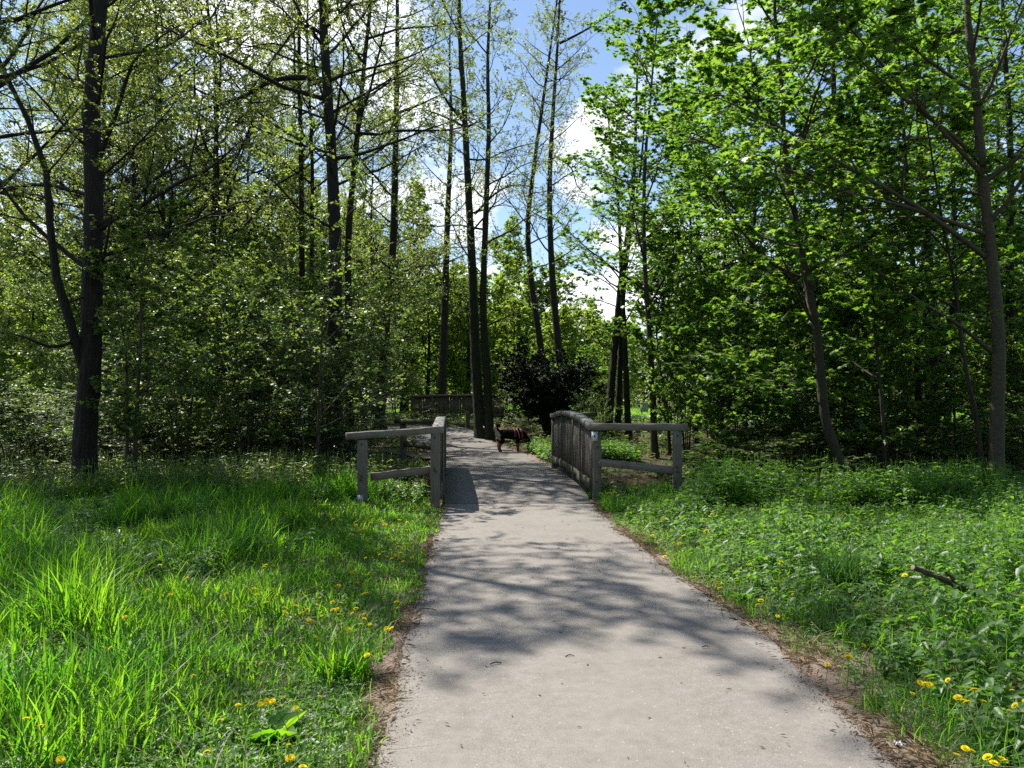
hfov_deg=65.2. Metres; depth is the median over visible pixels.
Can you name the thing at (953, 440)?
hazel shrub
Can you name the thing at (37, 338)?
woodland tree
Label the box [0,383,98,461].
hazel shrub
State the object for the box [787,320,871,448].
hazel shrub
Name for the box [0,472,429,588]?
nettles
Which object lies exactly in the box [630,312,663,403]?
woodland tree
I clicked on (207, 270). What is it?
hazel shrub
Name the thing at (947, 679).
dandelion
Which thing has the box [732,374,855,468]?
hazel shrub
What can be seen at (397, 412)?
meadow
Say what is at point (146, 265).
hazel shrub
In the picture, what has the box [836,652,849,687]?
dandelion
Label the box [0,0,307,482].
alder tree
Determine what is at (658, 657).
path litter
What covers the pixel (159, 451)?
hazel shrub
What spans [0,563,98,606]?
grass tuft
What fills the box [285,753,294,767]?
dandelion
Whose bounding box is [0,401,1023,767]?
ground
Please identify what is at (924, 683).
dandelion
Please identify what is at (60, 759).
dandelion
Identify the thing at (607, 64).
sky
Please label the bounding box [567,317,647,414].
woodland tree
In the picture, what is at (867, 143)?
maple tree
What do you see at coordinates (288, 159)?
alder tree
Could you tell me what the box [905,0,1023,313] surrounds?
maple tree
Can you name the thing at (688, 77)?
maple tree
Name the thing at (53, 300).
hazel shrub
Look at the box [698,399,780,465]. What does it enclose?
hazel shrub
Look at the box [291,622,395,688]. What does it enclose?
grass tuft
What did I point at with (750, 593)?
leaf rosette
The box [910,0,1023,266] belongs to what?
maple tree
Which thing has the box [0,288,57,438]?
hazel shrub
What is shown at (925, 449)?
hazel shrub
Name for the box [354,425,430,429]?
path
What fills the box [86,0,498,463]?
alder tree
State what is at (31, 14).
alder tree
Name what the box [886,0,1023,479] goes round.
maple tree
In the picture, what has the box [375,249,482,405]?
woodland tree
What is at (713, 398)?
hazel shrub
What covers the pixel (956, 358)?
woodland tree
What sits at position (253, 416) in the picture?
hazel shrub
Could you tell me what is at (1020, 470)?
hazel shrub
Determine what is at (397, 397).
woodland tree
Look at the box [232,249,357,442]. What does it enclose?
hazel shrub
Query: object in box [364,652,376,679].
dandelion
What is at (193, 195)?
alder tree
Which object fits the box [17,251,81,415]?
woodland tree
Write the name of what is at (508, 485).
bridge deck
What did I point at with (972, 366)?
hazel shrub
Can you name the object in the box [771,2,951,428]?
maple tree
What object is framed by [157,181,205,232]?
woodland tree
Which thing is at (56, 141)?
alder tree
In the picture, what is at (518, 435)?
dog
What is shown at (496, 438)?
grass
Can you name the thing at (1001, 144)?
maple tree
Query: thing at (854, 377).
hazel shrub
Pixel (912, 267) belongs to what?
maple tree
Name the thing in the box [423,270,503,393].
woodland tree
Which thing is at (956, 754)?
dandelion
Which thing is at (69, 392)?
hazel shrub
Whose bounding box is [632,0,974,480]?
maple tree
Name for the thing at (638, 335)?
hazel shrub
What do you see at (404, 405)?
alder tree
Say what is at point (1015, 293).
hazel shrub
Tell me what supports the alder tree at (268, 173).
on the ground at (626, 477)
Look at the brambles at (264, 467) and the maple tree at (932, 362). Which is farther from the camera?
the maple tree at (932, 362)
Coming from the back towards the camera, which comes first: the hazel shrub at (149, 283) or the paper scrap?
the hazel shrub at (149, 283)
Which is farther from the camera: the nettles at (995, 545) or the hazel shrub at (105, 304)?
the hazel shrub at (105, 304)
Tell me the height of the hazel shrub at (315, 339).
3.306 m
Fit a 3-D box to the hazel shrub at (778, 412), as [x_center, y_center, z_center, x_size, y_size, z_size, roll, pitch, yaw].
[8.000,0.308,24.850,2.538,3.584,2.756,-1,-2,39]
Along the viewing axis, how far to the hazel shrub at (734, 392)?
23.94 m
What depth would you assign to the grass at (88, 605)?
5.44 m
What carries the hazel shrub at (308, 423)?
on the ground at (626, 477)
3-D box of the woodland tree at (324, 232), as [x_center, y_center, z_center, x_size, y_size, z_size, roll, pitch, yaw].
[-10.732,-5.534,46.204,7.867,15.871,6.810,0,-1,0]
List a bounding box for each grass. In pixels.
[0,455,442,767]
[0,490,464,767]
[4,404,1023,435]
[44,438,1006,495]
[584,481,763,513]
[592,478,1023,767]
[603,494,1023,767]
[615,517,892,742]
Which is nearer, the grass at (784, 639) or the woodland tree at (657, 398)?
the grass at (784, 639)
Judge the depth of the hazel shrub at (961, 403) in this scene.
27.05 m
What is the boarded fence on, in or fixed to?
on the ground at (626, 477)
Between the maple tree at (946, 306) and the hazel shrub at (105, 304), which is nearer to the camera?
the hazel shrub at (105, 304)
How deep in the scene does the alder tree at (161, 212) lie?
21.68 m
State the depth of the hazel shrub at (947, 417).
21.25 m
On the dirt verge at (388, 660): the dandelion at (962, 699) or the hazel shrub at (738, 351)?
the dandelion at (962, 699)
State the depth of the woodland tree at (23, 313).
54.85 m
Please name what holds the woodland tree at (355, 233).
on the ground at (626, 477)
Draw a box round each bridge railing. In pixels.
[346,416,447,508]
[550,411,687,500]
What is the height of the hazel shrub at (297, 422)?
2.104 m
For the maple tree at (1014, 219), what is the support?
on the ground at (626, 477)
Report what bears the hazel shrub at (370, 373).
on the ground at (626, 477)
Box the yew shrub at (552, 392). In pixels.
[490,336,606,434]
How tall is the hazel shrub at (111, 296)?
6.582 m
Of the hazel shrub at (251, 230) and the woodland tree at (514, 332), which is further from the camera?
the woodland tree at (514, 332)
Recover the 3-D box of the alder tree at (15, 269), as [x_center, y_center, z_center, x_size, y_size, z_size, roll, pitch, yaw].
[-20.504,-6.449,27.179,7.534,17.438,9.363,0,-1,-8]
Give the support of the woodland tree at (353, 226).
on the ground at (626, 477)
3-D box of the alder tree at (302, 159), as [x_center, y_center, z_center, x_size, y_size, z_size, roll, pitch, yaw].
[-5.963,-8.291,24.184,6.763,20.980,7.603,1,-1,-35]
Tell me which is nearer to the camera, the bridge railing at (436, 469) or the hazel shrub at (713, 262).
the bridge railing at (436, 469)
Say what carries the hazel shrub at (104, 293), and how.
on the ground at (626, 477)
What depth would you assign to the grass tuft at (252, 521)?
9.00 m
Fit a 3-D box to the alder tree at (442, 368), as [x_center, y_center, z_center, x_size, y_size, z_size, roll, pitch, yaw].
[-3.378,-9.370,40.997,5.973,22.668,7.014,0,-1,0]
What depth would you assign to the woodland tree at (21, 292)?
60.26 m
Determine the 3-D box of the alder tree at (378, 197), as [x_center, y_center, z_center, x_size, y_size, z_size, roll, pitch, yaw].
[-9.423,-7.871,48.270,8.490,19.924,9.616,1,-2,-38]
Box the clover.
[0,616,371,767]
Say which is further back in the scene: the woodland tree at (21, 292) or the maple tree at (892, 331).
the woodland tree at (21, 292)
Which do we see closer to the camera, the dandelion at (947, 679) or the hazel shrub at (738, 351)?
the dandelion at (947, 679)
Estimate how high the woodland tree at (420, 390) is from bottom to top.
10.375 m
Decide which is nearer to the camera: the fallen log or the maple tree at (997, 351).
the maple tree at (997, 351)
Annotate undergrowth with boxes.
[0,409,1023,453]
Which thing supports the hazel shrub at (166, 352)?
on the ground at (626, 477)
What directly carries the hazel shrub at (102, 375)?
on the ground at (626, 477)
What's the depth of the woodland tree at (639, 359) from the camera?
88.59 m
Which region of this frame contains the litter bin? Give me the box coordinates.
[640,402,647,413]
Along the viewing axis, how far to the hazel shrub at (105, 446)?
15.07 m
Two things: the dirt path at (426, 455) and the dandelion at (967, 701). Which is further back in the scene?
the dirt path at (426, 455)
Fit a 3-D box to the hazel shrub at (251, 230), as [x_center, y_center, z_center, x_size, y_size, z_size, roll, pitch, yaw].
[-8.526,-2.010,24.930,5.597,8.556,5.471,0,-1,-21]
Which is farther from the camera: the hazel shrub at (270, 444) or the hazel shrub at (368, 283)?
the hazel shrub at (368, 283)
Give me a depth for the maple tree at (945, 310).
39.33 m
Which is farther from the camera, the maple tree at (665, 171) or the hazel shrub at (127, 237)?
the maple tree at (665, 171)
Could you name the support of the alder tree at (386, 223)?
on the ground at (626, 477)
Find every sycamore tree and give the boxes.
[532,0,740,458]
[552,0,694,439]
[598,208,731,454]
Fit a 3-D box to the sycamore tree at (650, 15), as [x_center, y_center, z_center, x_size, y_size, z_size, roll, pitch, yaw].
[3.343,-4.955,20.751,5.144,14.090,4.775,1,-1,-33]
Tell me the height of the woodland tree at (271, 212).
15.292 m
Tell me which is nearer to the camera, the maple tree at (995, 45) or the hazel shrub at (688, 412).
the hazel shrub at (688, 412)
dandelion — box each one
[0,693,14,736]
[20,717,29,755]
[39,724,44,760]
[55,755,65,767]
[203,749,209,767]
[216,719,222,752]
[246,698,269,724]
[258,701,263,718]
[268,611,287,635]
[269,698,285,726]
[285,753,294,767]
[293,705,300,724]
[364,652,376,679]
[388,626,410,654]
[824,662,830,687]
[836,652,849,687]
[847,654,852,683]
[909,679,922,702]
[921,682,935,715]
[926,681,932,706]
[945,678,969,703]
[950,752,961,767]
[954,694,970,733]
[960,698,965,736]
[961,745,969,767]
[962,700,985,746]
[969,688,983,731]
[969,699,986,734]
[982,753,992,765]
[989,760,998,767]
[1007,709,1012,740]
[1012,702,1022,712]
[1015,710,1023,747]
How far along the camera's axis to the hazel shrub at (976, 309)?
26.91 m
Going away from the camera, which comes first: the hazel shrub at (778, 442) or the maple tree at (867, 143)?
the hazel shrub at (778, 442)
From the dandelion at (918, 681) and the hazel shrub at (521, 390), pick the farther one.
the hazel shrub at (521, 390)
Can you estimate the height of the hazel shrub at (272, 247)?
7.240 m
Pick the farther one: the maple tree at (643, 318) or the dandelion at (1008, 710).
the maple tree at (643, 318)
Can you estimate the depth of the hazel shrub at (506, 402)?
33.00 m
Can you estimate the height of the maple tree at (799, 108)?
15.261 m
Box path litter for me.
[327,504,1014,767]
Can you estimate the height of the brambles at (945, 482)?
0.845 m
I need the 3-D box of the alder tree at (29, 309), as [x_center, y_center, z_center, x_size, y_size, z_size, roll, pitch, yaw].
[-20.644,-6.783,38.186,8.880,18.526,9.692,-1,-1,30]
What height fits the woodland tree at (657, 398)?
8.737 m
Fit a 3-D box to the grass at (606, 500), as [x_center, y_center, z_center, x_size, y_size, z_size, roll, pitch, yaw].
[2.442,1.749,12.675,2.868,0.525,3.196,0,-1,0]
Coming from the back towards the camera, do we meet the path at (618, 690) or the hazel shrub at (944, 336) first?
the hazel shrub at (944, 336)
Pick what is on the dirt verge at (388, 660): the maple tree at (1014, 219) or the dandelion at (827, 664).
the dandelion at (827, 664)
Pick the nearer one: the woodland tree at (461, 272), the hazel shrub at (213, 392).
the hazel shrub at (213, 392)
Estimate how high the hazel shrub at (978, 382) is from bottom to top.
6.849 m
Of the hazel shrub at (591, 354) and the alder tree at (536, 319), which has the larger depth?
the alder tree at (536, 319)
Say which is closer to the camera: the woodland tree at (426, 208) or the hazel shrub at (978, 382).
the hazel shrub at (978, 382)
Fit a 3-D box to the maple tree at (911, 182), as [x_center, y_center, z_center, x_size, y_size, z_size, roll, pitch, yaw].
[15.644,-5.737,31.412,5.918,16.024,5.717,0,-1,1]
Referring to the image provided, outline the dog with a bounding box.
[493,423,531,451]
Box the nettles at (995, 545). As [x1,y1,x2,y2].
[603,455,1023,766]
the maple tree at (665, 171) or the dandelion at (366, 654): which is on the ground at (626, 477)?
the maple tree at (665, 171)
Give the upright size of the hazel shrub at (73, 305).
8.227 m
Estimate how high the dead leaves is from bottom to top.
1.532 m
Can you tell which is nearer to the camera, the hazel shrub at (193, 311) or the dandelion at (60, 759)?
the dandelion at (60, 759)
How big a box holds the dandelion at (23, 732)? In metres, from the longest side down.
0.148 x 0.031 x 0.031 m
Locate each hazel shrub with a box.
[0,205,174,409]
[0,233,144,426]
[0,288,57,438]
[0,375,102,468]
[0,378,53,462]
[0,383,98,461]
[0,385,235,472]
[0,387,148,463]
[0,425,124,478]
[31,241,198,427]
[42,274,174,446]
[45,338,193,462]
[55,425,253,478]
[59,210,261,461]
[67,236,201,403]
[67,380,262,458]
[70,269,271,475]
[78,198,217,481]
[104,245,244,401]
[105,258,233,413]
[121,226,289,466]
[124,391,251,470]
[128,241,334,469]
[131,397,225,439]
[132,325,292,447]
[139,200,327,445]
[146,208,347,451]
[155,233,298,434]
[161,428,355,467]
[185,249,354,463]
[185,327,399,457]
[191,398,346,468]
[213,383,310,453]
[215,115,419,470]
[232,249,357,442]
[238,254,343,417]
[241,388,356,448]
[249,287,408,467]
[256,207,416,420]
[275,343,403,452]
[305,399,402,446]
[314,280,429,425]
[325,266,437,447]
[352,264,436,420]
[490,362,536,422]
[504,364,545,421]
[568,385,606,422]
[573,334,643,422]
[577,376,607,420]
[580,396,622,434]
[628,242,744,456]
[638,361,688,423]
[648,279,773,465]
[649,359,715,449]
[653,444,753,483]
[658,258,778,437]
[664,222,802,435]
[670,275,868,470]
[676,330,750,443]
[693,227,870,454]
[695,415,869,479]
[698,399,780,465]
[703,310,772,448]
[705,241,836,442]
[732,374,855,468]
[743,205,892,451]
[747,331,849,462]
[760,341,804,447]
[765,441,888,481]
[782,231,934,457]
[783,400,918,471]
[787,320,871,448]
[804,403,880,456]
[815,326,870,425]
[822,253,991,468]
[836,387,928,464]
[849,412,977,476]
[858,352,914,445]
[866,302,984,431]
[875,412,987,471]
[886,397,985,445]
[893,222,1005,442]
[902,421,1023,482]
[908,248,1023,414]
[932,390,1023,479]
[941,327,1023,450]
[949,416,1023,478]
[955,314,1023,479]
[956,268,1023,419]
[958,216,1023,405]
[965,306,1023,411]
[979,225,1023,437]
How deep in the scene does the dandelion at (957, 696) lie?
3.78 m
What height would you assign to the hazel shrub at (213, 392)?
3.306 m
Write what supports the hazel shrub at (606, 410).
on the ground at (626, 477)
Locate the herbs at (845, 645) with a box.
[611,494,1023,767]
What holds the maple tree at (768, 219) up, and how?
on the ground at (626, 477)
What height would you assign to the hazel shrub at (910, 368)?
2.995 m
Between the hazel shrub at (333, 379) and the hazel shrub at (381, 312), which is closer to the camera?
the hazel shrub at (333, 379)
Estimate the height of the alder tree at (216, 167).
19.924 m
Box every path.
[0,447,457,458]
[246,441,409,447]
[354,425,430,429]
[376,503,894,767]
[407,426,548,467]
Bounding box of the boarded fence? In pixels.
[407,394,503,427]
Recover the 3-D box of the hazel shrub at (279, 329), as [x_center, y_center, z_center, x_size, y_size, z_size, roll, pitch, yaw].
[-3.311,-1.237,13.663,3.491,6.424,2.856,1,-2,-41]
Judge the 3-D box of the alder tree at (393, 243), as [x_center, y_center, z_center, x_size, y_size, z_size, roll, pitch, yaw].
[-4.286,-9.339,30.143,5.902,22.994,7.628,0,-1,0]
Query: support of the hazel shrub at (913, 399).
on the ground at (626, 477)
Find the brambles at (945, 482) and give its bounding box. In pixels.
[672,449,1023,511]
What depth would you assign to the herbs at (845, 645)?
5.48 m
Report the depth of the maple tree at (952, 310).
23.48 m
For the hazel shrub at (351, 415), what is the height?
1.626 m
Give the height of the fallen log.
0.495 m
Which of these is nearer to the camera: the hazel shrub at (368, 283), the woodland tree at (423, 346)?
the hazel shrub at (368, 283)
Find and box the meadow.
[358,406,970,421]
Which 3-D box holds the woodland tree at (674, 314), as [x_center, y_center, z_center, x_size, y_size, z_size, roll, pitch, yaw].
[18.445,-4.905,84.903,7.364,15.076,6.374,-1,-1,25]
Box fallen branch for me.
[911,565,976,591]
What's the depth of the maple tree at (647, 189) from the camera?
44.03 m
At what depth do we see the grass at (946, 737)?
5.17 m
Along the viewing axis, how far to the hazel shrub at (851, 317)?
20.94 m
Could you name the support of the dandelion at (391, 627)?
on the dirt verge at (388, 660)
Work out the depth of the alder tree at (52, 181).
26.22 m
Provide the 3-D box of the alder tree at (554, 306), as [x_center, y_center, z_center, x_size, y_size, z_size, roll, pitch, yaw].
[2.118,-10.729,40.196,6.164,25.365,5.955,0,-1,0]
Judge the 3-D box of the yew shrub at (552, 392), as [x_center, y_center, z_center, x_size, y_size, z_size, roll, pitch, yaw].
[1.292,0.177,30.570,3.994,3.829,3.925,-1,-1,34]
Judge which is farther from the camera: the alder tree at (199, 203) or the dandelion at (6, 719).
the alder tree at (199, 203)
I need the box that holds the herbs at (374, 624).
[0,493,436,767]
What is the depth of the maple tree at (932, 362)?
21.39 m
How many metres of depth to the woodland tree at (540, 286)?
53.74 m
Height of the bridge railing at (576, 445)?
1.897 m
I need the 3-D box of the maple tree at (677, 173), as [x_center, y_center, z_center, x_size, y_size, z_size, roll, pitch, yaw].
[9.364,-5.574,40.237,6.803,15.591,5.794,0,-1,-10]
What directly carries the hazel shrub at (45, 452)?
on the ground at (626, 477)
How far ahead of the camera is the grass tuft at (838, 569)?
6.63 m
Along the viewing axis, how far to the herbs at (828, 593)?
7.68 m
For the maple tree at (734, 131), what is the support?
on the ground at (626, 477)
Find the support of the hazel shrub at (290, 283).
on the ground at (626, 477)
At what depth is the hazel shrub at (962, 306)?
23.35 m
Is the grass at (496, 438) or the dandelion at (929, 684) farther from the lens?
the grass at (496, 438)
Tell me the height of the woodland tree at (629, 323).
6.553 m
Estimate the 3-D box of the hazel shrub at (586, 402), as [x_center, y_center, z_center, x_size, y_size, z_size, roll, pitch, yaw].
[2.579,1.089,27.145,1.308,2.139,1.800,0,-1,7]
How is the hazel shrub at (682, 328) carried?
on the ground at (626, 477)
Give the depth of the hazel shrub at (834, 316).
21.44 m
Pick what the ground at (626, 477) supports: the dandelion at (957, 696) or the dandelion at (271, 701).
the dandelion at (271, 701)
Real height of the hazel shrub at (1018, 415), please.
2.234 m
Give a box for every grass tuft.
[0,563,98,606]
[212,506,290,538]
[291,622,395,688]
[762,532,918,594]
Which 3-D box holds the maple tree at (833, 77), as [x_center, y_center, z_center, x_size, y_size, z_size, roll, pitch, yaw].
[9.287,-6.073,22.983,5.520,16.368,6.274,0,-1,0]
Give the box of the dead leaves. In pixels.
[0,422,987,504]
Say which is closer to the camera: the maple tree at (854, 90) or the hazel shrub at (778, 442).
the hazel shrub at (778, 442)
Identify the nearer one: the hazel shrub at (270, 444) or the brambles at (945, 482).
the brambles at (945, 482)
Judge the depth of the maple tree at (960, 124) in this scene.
14.78 m
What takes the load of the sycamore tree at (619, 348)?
on the ground at (626, 477)
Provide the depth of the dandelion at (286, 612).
5.03 m
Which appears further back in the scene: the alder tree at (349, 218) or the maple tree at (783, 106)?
the alder tree at (349, 218)
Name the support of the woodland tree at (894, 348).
on the ground at (626, 477)
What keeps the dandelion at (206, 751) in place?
on the ground at (626, 477)
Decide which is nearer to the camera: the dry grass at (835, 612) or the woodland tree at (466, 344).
the dry grass at (835, 612)
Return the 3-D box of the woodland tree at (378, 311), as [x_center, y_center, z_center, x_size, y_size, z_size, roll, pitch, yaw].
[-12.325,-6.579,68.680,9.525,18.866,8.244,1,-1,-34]
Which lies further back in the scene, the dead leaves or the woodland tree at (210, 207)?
the woodland tree at (210, 207)
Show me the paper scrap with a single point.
(902, 743)
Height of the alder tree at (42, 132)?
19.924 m
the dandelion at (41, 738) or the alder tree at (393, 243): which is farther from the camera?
the alder tree at (393, 243)
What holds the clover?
on the ground at (626, 477)
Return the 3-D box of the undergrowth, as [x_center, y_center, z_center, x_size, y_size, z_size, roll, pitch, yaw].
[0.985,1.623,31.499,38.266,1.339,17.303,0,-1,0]
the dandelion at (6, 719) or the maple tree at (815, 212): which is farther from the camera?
the maple tree at (815, 212)
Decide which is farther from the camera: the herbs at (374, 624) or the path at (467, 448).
the path at (467, 448)
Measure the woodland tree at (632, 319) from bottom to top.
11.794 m
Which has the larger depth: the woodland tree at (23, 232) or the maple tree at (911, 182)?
the woodland tree at (23, 232)
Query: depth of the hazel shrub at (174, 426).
21.39 m
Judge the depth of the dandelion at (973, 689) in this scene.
3.85 m
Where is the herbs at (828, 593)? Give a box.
[624,470,1023,647]
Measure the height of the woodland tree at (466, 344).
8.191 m
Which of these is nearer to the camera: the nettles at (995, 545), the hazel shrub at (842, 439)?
the nettles at (995, 545)
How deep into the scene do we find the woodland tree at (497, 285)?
50.96 m
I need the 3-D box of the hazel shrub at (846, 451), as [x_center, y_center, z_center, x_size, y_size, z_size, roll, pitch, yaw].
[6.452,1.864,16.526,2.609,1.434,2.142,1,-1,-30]
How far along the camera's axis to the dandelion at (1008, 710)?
3.59 m
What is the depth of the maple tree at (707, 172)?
21.08 m
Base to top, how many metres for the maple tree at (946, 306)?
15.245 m
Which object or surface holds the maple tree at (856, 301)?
on the ground at (626, 477)
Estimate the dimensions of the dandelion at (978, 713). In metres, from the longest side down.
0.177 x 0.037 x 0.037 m
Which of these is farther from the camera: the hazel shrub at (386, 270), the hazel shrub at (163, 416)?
the hazel shrub at (386, 270)
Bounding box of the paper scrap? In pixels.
[893,740,906,747]
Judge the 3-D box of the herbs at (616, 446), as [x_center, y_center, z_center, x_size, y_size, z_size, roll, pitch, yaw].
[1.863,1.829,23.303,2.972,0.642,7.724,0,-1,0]
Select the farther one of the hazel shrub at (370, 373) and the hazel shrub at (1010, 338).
the hazel shrub at (370, 373)
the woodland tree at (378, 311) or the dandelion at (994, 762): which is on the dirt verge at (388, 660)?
the dandelion at (994, 762)
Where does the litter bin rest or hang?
on the ground at (626, 477)
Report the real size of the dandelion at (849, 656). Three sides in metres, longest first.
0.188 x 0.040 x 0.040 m
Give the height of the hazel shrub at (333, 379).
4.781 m
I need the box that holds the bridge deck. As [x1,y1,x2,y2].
[444,468,591,503]
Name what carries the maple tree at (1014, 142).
on the ground at (626, 477)
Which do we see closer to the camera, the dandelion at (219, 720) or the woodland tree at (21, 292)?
the dandelion at (219, 720)
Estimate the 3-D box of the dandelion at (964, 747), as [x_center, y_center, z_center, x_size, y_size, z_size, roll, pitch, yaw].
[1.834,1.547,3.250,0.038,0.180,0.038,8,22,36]
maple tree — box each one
[589,0,768,446]
[626,45,758,434]
[627,137,703,389]
[630,28,838,446]
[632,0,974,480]
[636,118,736,422]
[646,0,863,459]
[670,62,819,440]
[682,115,774,422]
[683,0,1023,481]
[714,6,869,444]
[744,2,964,454]
[744,188,786,254]
[768,0,1023,470]
[770,125,881,346]
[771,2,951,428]
[785,25,1005,412]
[793,76,947,476]
[796,79,887,411]
[821,0,1023,456]
[851,0,1023,476]
[855,49,982,435]
[860,240,921,417]
[870,0,1021,448]
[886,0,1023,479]
[896,67,1001,309]
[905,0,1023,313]
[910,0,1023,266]
[914,3,1023,432]
[934,49,1023,276]
[936,232,973,365]
[989,115,1023,323]
[992,172,1023,277]
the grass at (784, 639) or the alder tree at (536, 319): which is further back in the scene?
the alder tree at (536, 319)
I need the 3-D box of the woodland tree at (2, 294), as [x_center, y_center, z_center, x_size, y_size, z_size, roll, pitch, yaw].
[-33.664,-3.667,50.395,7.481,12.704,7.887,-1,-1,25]
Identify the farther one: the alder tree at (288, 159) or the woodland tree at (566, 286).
the woodland tree at (566, 286)
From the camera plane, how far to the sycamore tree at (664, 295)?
21.88 m
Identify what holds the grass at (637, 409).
on the ground at (626, 477)
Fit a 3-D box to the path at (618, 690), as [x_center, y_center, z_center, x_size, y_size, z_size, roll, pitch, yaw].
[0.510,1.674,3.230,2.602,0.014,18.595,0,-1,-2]
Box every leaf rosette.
[233,707,310,744]
[729,589,758,602]
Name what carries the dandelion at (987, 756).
on the dirt verge at (388, 660)
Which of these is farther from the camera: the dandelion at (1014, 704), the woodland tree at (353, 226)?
the woodland tree at (353, 226)
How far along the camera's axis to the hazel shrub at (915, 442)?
16.16 m
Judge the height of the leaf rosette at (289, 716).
0.126 m
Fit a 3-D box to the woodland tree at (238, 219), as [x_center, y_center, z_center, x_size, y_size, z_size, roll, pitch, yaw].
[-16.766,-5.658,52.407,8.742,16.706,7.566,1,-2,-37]
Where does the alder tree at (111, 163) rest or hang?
on the ground at (626, 477)
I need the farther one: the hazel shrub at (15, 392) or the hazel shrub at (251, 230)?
the hazel shrub at (251, 230)
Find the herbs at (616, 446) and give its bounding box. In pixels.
[523,433,643,461]
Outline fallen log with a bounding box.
[725,426,812,436]
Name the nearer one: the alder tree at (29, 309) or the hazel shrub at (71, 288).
the hazel shrub at (71, 288)
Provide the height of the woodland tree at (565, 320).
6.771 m
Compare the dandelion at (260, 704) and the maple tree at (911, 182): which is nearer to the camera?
the dandelion at (260, 704)
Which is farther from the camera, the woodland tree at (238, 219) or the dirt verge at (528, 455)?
the woodland tree at (238, 219)
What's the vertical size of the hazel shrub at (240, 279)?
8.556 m
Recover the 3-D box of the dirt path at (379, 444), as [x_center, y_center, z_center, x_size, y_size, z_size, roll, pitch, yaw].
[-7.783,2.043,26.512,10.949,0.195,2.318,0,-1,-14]
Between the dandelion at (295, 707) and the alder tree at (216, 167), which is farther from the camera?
the alder tree at (216, 167)
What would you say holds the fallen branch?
on the ground at (626, 477)
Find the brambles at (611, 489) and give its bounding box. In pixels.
[1,437,1023,501]
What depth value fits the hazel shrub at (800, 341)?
19.70 m
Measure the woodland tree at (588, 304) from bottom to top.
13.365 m
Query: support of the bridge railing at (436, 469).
attached to the bridge deck
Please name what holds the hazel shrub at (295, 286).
on the ground at (626, 477)
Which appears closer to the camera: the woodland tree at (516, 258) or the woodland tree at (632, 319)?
the woodland tree at (516, 258)
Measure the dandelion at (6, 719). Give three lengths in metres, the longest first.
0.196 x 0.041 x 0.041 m
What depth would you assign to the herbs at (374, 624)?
5.49 m
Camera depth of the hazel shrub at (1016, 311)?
21.50 m
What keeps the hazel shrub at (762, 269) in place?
on the ground at (626, 477)
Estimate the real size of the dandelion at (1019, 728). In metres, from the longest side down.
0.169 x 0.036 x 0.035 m
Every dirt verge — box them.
[297,506,998,767]
[395,427,560,468]
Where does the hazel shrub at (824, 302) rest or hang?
on the ground at (626, 477)
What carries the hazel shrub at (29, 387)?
on the ground at (626, 477)
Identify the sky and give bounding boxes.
[0,0,1023,400]
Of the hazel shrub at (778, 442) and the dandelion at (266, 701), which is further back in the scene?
the hazel shrub at (778, 442)
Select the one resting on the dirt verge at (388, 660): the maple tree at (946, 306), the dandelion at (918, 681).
the dandelion at (918, 681)
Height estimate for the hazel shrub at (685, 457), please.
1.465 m
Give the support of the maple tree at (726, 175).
on the ground at (626, 477)
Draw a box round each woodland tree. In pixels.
[0,190,46,409]
[0,228,64,417]
[0,245,36,396]
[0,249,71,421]
[0,249,78,411]
[0,252,37,399]
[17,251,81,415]
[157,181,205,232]
[177,146,260,402]
[216,171,306,404]
[229,158,344,416]
[277,151,388,406]
[314,209,408,415]
[320,236,424,399]
[342,202,423,409]
[343,193,377,415]
[358,176,456,412]
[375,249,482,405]
[387,345,424,407]
[394,274,439,393]
[396,260,494,396]
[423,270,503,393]
[431,281,508,393]
[451,271,531,392]
[469,299,546,415]
[482,237,542,406]
[488,214,560,354]
[498,269,585,399]
[512,303,590,403]
[539,251,585,352]
[564,306,610,410]
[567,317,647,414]
[576,296,633,404]
[599,316,647,417]
[615,320,649,406]
[623,317,638,399]
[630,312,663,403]
[632,349,671,405]
[654,292,680,381]
[854,243,923,409]
[911,261,975,397]
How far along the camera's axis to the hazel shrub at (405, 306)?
35.88 m
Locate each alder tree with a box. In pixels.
[0,0,189,135]
[0,0,218,250]
[0,0,230,334]
[0,0,235,437]
[0,0,240,431]
[0,0,289,436]
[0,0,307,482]
[0,0,315,450]
[0,36,139,431]
[0,48,39,313]
[9,12,221,432]
[32,36,268,419]
[67,0,369,445]
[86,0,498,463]
[131,0,386,436]
[151,134,236,407]
[196,0,441,447]
[201,49,324,419]
[220,49,406,410]
[243,0,530,453]
[280,48,456,420]
[315,0,477,438]
[317,101,442,410]
[360,58,440,412]
[393,0,572,439]
[395,0,503,396]
[478,0,598,379]
[494,0,616,410]
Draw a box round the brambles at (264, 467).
[0,444,396,502]
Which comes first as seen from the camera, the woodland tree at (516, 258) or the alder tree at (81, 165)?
the alder tree at (81, 165)

